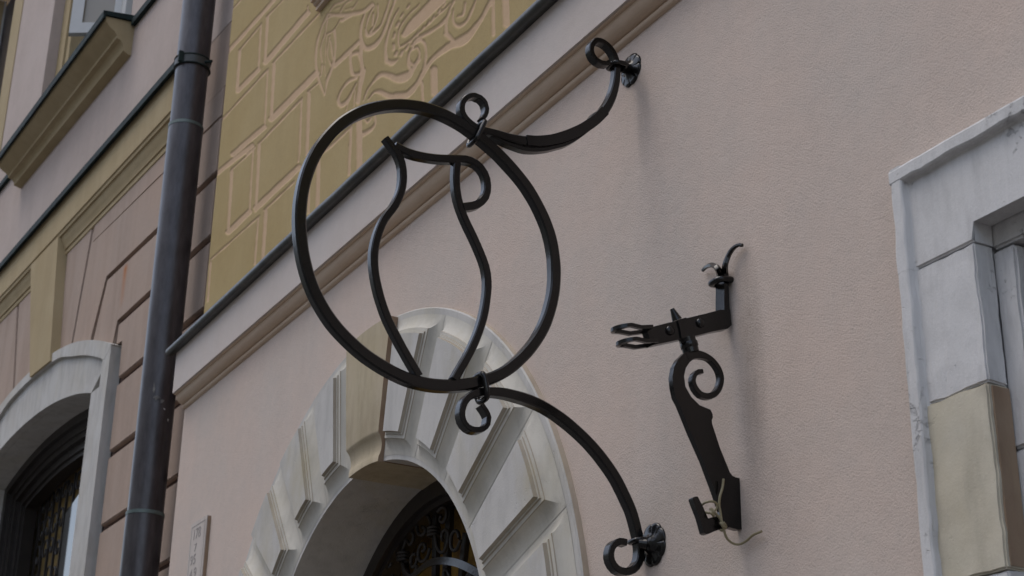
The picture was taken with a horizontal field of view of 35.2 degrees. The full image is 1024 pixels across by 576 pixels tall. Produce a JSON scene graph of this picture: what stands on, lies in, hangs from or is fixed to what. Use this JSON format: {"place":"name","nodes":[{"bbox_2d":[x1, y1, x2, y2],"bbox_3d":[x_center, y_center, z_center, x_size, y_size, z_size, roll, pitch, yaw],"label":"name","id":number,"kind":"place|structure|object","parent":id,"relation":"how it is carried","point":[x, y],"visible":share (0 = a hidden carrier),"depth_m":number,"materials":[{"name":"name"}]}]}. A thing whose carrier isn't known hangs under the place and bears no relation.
{"place":"outdoors","nodes":[
{"label":"outdoors","id":0,"kind":"place"},
{"bbox_2d":[0,0,233,575],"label":"rusticated house","id":1,"kind":"structure","parent":0,"point":[86,91],"depth_m":9.60,"materials":[{"name":"paint"}]},
{"bbox_2d":[0,0,14,94],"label":"upper window","id":2,"kind":"structure","parent":1,"relation":"in","point":[8,10],"depth_m":14.67,"materials":[{"name":"grey paint"}]},
{"bbox_2d":[0,340,121,575],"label":"arched window","id":3,"kind":"structure","parent":1,"relation":"in","point":[56,423],"depth_m":9.68,"materials":[{"name":"grey stone"}]},
{"bbox_2d":[0,1,134,187],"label":"upper window","id":4,"kind":"structure","parent":1,"relation":"in","point":[106,47],"depth_m":10.23,"materials":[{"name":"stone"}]},
{"bbox_2d":[119,0,215,575],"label":"downpipe","id":5,"kind":"object","parent":1,"relation":"attached to","point":[143,534],"visible":0.99,"depth_m":7.55,"materials":[{"name":"grey metal"}]},
{"label":"street","id":6,"kind":"structure","parent":0,"visible":0},
{"bbox_2d":[165,0,1023,575],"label":"plastered house","id":7,"kind":"structure","parent":6,"relation":"on","point":[849,174],"depth_m":3.93,"materials":[{"name":"pink paint"}]},
{"bbox_2d":[187,515,210,575],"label":"number plaque","id":8,"kind":"object","parent":7,"relation":"attached to","point":[198,547],"visible":1,"depth_m":6.40,"materials":[{"name":"stone"}]},
{"bbox_2d":[291,37,665,575],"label":"hanging sign","id":9,"kind":"object","parent":7,"relation":"attached to","point":[649,546],"visible":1,"depth_m":3.62,"materials":[{"name":"black metal"}]},
{"bbox_2d":[611,243,743,535],"bbox_3d":[0.342,0.195,3.392,0.318,0.650,0.151,13,-26,-27],"label":"scrolled bracket","id":10,"kind":"object","parent":7,"relation":"attached to","point":[695,417],"visible":1,"depth_m":3.38,"materials":[{"name":"black metal"}]},
{"bbox_2d":[702,478,762,545],"bbox_3d":[0.450,0.456,3.304,0.126,0.136,0.053,-4,-23,13],"label":"cord","id":11,"kind":"object","parent":10,"relation":"attached to","point":[713,512],"visible":1,"depth_m":3.29,"materials":[{"name":"yellow natural fibre twine"}]},
{"bbox_2d":[888,95,1023,575],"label":"window frame","id":12,"kind":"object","parent":7,"relation":"in","point":[958,205],"depth_m":2.84,"materials":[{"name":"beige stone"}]}
]}

